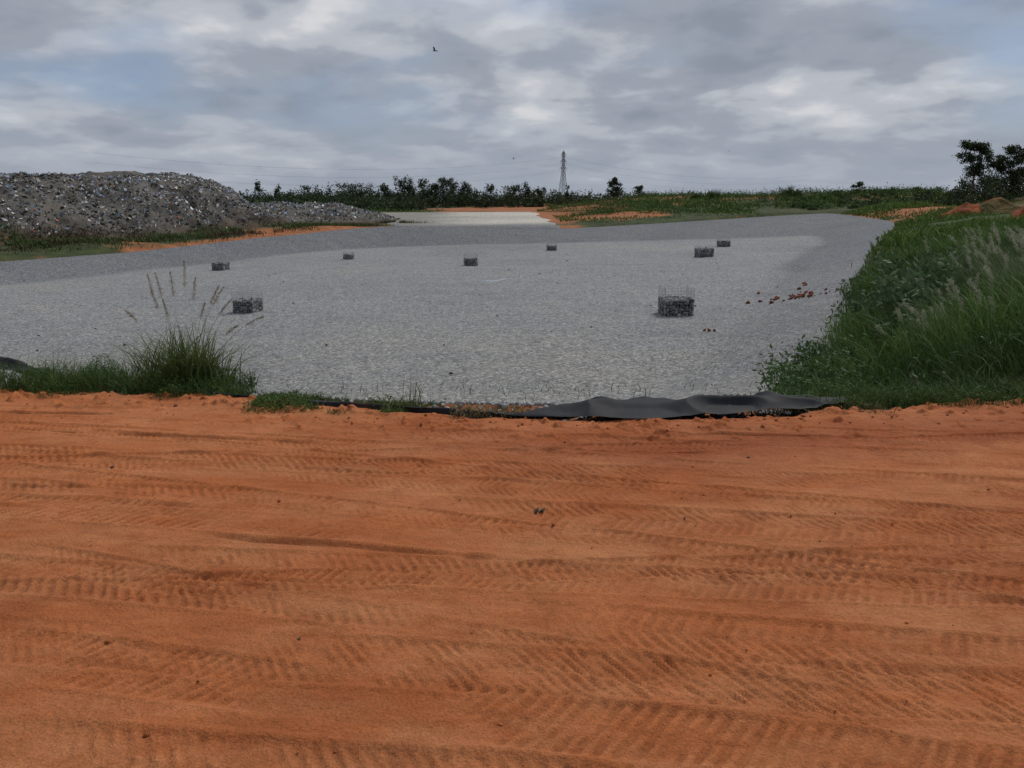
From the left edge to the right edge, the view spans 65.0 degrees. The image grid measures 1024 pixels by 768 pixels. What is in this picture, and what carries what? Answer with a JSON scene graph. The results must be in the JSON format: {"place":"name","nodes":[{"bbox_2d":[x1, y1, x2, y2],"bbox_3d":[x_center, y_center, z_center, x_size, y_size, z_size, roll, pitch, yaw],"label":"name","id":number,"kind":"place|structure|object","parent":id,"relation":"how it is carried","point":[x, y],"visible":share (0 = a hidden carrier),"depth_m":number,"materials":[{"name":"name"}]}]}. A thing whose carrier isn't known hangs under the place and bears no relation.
{"place":"outdoors","nodes":[
{"label":"outdoors","id":0,"kind":"place"},
{"bbox_2d":[36,250,784,373],"bbox_3d":[-1.309,-7.448,47.525,34.404,3.232,53.282,0,13,0],"label":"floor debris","id":1,"kind":"object","parent":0,"point":[362,284],"visible":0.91,"depth_m":33.72,"materials":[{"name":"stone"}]},
{"bbox_2d":[384,212,560,228],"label":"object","id":2,"kind":"structure","parent":0,"point":[526,220],"depth_m":110.37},
{"bbox_2d":[0,388,1023,767],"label":"dirt road","id":3,"kind":"structure","parent":0,"point":[172,554],"depth_m":3.64,"materials":[{"name":"orange soil"}]},
{"bbox_2d":[110,456,749,639],"bbox_3d":[-0.514,0.763,4.334,4.255,0.050,2.327,0,13,0],"label":"road debris","id":4,"kind":"object","parent":3,"relation":"on","point":[536,510],"visible":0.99,"depth_m":4.52,"materials":[{"name":"stone"}]},
{"bbox_2d":[0,389,1023,753],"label":"dirt clods","id":5,"kind":"object","parent":3,"relation":"on","point":[460,499],"visible":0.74,"depth_m":6.19,"materials":[{"name":"soil"}]},
{"bbox_2d":[0,192,1023,420],"bbox_3d":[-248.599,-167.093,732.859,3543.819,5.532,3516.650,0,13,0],"label":"ground","id":6,"kind":"structure","parent":0,"point":[765,210],"depth_m":96.54,"materials":[{"name":"soil"}]},
{"bbox_2d":[68,260,272,394],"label":"reed grass","id":7,"kind":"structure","parent":6,"relation":"on","point":[189,365],"depth_m":7.37,"materials":[{"name":"green plant"}]},
{"bbox_2d":[0,171,399,244],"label":"heap","id":8,"kind":"object","parent":6,"relation":"on","point":[172,202],"visible":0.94,"depth_m":79.34,"materials":[{"name":"grey gravel"}]},
{"bbox_2d":[0,211,433,254],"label":"grass verge","id":9,"kind":"structure","parent":6,"relation":"on","point":[26,243],"depth_m":70.83,"materials":[{"name":"green plant"}]},
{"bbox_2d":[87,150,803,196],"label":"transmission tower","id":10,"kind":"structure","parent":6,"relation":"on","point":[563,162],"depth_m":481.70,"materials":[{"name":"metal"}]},
{"bbox_2d":[0,213,893,404],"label":"gravel basin","id":11,"kind":"object","parent":6,"relation":"on","point":[418,298],"visible":0.91,"depth_m":36.23,"materials":[{"name":"grey gravel"}]},
{"bbox_2d":[211,258,229,270],"bbox_3d":[-21.002,-8.586,57.949,1.028,0.950,1.042,1,13,6],"label":"gabion basket","id":12,"kind":"object","parent":11,"relation":"on","point":[218,265],"visible":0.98,"depth_m":57.58,"materials":[{"name":"stone"}]},
{"bbox_2d":[232,290,262,312],"bbox_3d":[-11.614,-3.580,35.296,1.068,0.976,1.067,2,13,8],"label":"gabion basket","id":13,"kind":"object","parent":11,"relation":"on","point":[242,304],"visible":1,"depth_m":34.92,"materials":[{"name":"stone"}]},
{"bbox_2d":[343,251,353,259],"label":"gabion basket","id":14,"kind":"object","parent":11,"relation":"on","point":[348,256],"visible":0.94,"depth_m":66.56,"materials":[{"name":"stone"}]},
{"bbox_2d":[0,356,846,419],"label":"geomembrane liner","id":15,"kind":"object","parent":11,"relation":"on","point":[644,407],"visible":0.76,"depth_m":6.53,"materials":[{"name":"black plastic"}]},
{"bbox_2d":[464,253,477,265],"bbox_3d":[-2.991,-8.981,58.272,1.083,0.952,1.062,-1,13,-6],"label":"gabion basket","id":16,"kind":"object","parent":11,"relation":"on","point":[469,261],"visible":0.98,"depth_m":57.88,"materials":[{"name":"stone"}]},
{"bbox_2d":[546,243,556,250],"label":"gabion basket","id":17,"kind":"object","parent":11,"relation":"on","point":[551,248],"visible":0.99,"depth_m":72.69,"materials":[{"name":"stone"}]},
{"bbox_2d":[119,372,1020,421],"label":"gravel stones","id":18,"kind":"object","parent":11,"relation":"on","point":[741,415],"visible":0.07,"depth_m":7.07,"materials":[{"name":"grey gravel"}]},
{"bbox_2d":[658,285,694,315],"bbox_3d":[6.602,-3.321,32.386,1.300,1.203,1.281,-1,13,-3],"label":"gabion basket","id":19,"kind":"object","parent":11,"relation":"on","point":[670,305],"visible":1,"depth_m":31.90,"materials":[{"name":"stone"}]},
{"bbox_2d":[694,245,713,257],"bbox_3d":[14.994,-10.330,62.789,1.254,0.984,1.270,-2,13,-8],"label":"gabion basket","id":20,"kind":"object","parent":11,"relation":"on","point":[699,252],"visible":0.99,"depth_m":62.30,"materials":[{"name":"stone"}]},
{"bbox_2d":[717,238,730,246],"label":"gabion basket","id":21,"kind":"object","parent":11,"relation":"on","point":[722,243],"visible":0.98,"depth_m":74.05,"materials":[{"name":"stone"}]},
{"bbox_2d":[703,281,839,331],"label":"red soil clods","id":22,"kind":"object","parent":11,"relation":"on","point":[810,294],"visible":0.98,"depth_m":34.12,"materials":[{"name":"soil"}]},
{"bbox_2d":[752,342,859,394],"bbox_3d":[4.326,-0.160,11.822,1.502,0.994,1.675,10,16,38],"label":"leafy shrub","id":23,"kind":"object","parent":11,"relation":"on","point":[814,364],"visible":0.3,"depth_m":11.74,"materials":[{"name":"green plant"}]},
{"bbox_2d":[757,354,862,396],"bbox_3d":[3.550,0.047,9.358,1.288,0.746,1.147,0,13,0],"label":"leafy shrub","id":24,"kind":"object","parent":11,"relation":"on","point":[775,386],"visible":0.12,"depth_m":9.47,"materials":[{"name":"green plant"}]},
{"bbox_2d":[238,175,689,210],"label":"distant tree line","id":25,"kind":"object","parent":6,"relation":"on","point":[404,199],"visible":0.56,"depth_m":224.51,"materials":[{"name":"green plant"}]},
{"bbox_2d":[0,348,1023,419],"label":"roadside weeds","id":26,"kind":"object","parent":6,"relation":"on","point":[45,380],"visible":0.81,"depth_m":7.12,"materials":[{"name":"green plant"}]},
{"bbox_2d":[22,182,1023,269],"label":"bank vegetation","id":27,"kind":"object","parent":6,"relation":"on","point":[901,237],"visible":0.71,"depth_m":118.63,"materials":[{"name":"green plant"}]},
{"bbox_2d":[604,177,627,199],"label":"conical tree","id":28,"kind":"object","parent":6,"relation":"on","point":[614,191],"visible":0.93,"depth_m":224.53,"materials":[{"name":"green plant"}]},
{"bbox_2d":[633,185,644,195],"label":"tree","id":29,"kind":"object","parent":6,"relation":"on","point":[639,190],"visible":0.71,"depth_m":225.18,"materials":[{"name":"green plant"}]},
{"bbox_2d":[690,184,803,199],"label":"elephant grass","id":30,"kind":"structure","parent":6,"relation":"on","point":[786,191],"depth_m":145.79,"materials":[{"name":"green plant"}]},
{"bbox_2d":[773,327,890,377],"bbox_3d":[5.494,-0.444,13.782,1.825,1.069,1.784,0,13,0],"label":"leafy shrub","id":31,"kind":"object","parent":6,"relation":"on","point":[813,349],"visible":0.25,"depth_m":13.77,"materials":[{"name":"green plant"}]},
{"bbox_2d":[850,181,865,192],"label":"tree","id":32,"kind":"object","parent":6,"relation":"on","point":[859,184],"visible":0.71,"depth_m":155.05,"materials":[{"name":"green plant"}]},
{"bbox_2d":[756,165,1023,210],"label":"hedge bushes","id":33,"kind":"object","parent":6,"relation":"on","point":[989,186],"visible":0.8,"depth_m":114.41,"materials":[{"name":"green plant"}]},
{"bbox_2d":[779,217,1023,409],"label":"tall grass","id":34,"kind":"structure","parent":6,"relation":"on","point":[987,351],"depth_m":10.58,"materials":[{"name":"green plant"}]},
{"bbox_2d":[835,236,985,321],"bbox_3d":[9.381,-2.413,18.650,3.671,2.152,2.784,-9,16,-34],"label":"leafy shrub","id":35,"kind":"object","parent":6,"relation":"on","point":[887,265],"visible":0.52,"depth_m":18.56,"materials":[{"name":"green plant"}]},
{"bbox_2d":[864,262,960,339],"bbox_3d":[7.553,-1.389,14.783,1.984,1.710,2.360,0,13,0],"label":"leafy shrub","id":36,"kind":"object","parent":6,"relation":"on","point":[899,297],"visible":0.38,"depth_m":15.04,"materials":[{"name":"green plant"}]},
{"bbox_2d":[952,139,994,195],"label":"spreading tree","id":37,"kind":"object","parent":6,"relation":"on","point":[982,148],"visible":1,"depth_m":107.69,"materials":[{"name":"green plant"}]},
{"bbox_2d":[935,197,1021,218],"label":"red soil mound","id":38,"kind":"object","parent":6,"relation":"on","point":[999,205],"visible":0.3,"depth_m":76.91,"materials":[{"name":"brown soil"}]},
{"bbox_2d":[989,144,1023,194],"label":"spreading tree","id":39,"kind":"object","parent":6,"relation":"on","point":[1002,165],"visible":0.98,"depth_m":108.67,"materials":[{"name":"green plant"}]},
{"bbox_2d":[1000,206,1023,220],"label":"red soil mound","id":40,"kind":"object","parent":6,"relation":"on","point":[1019,212],"visible":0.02,"depth_m":61.98,"materials":[{"name":"soil"}]},
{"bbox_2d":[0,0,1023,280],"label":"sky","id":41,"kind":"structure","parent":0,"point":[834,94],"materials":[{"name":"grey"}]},
{"bbox_2d":[690,337,780,372],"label":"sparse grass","id":42,"kind":"structure","parent":0,"point":[730,359],"depth_m":21.82,"materials":[{"name":"green plant"}]},
{"bbox_2d":[875,223,1023,363],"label":"plume grass","id":43,"kind":"structure","parent":0,"point":[1006,264],"depth_m":13.57,"materials":[{"name":"green plant"}]}
]}

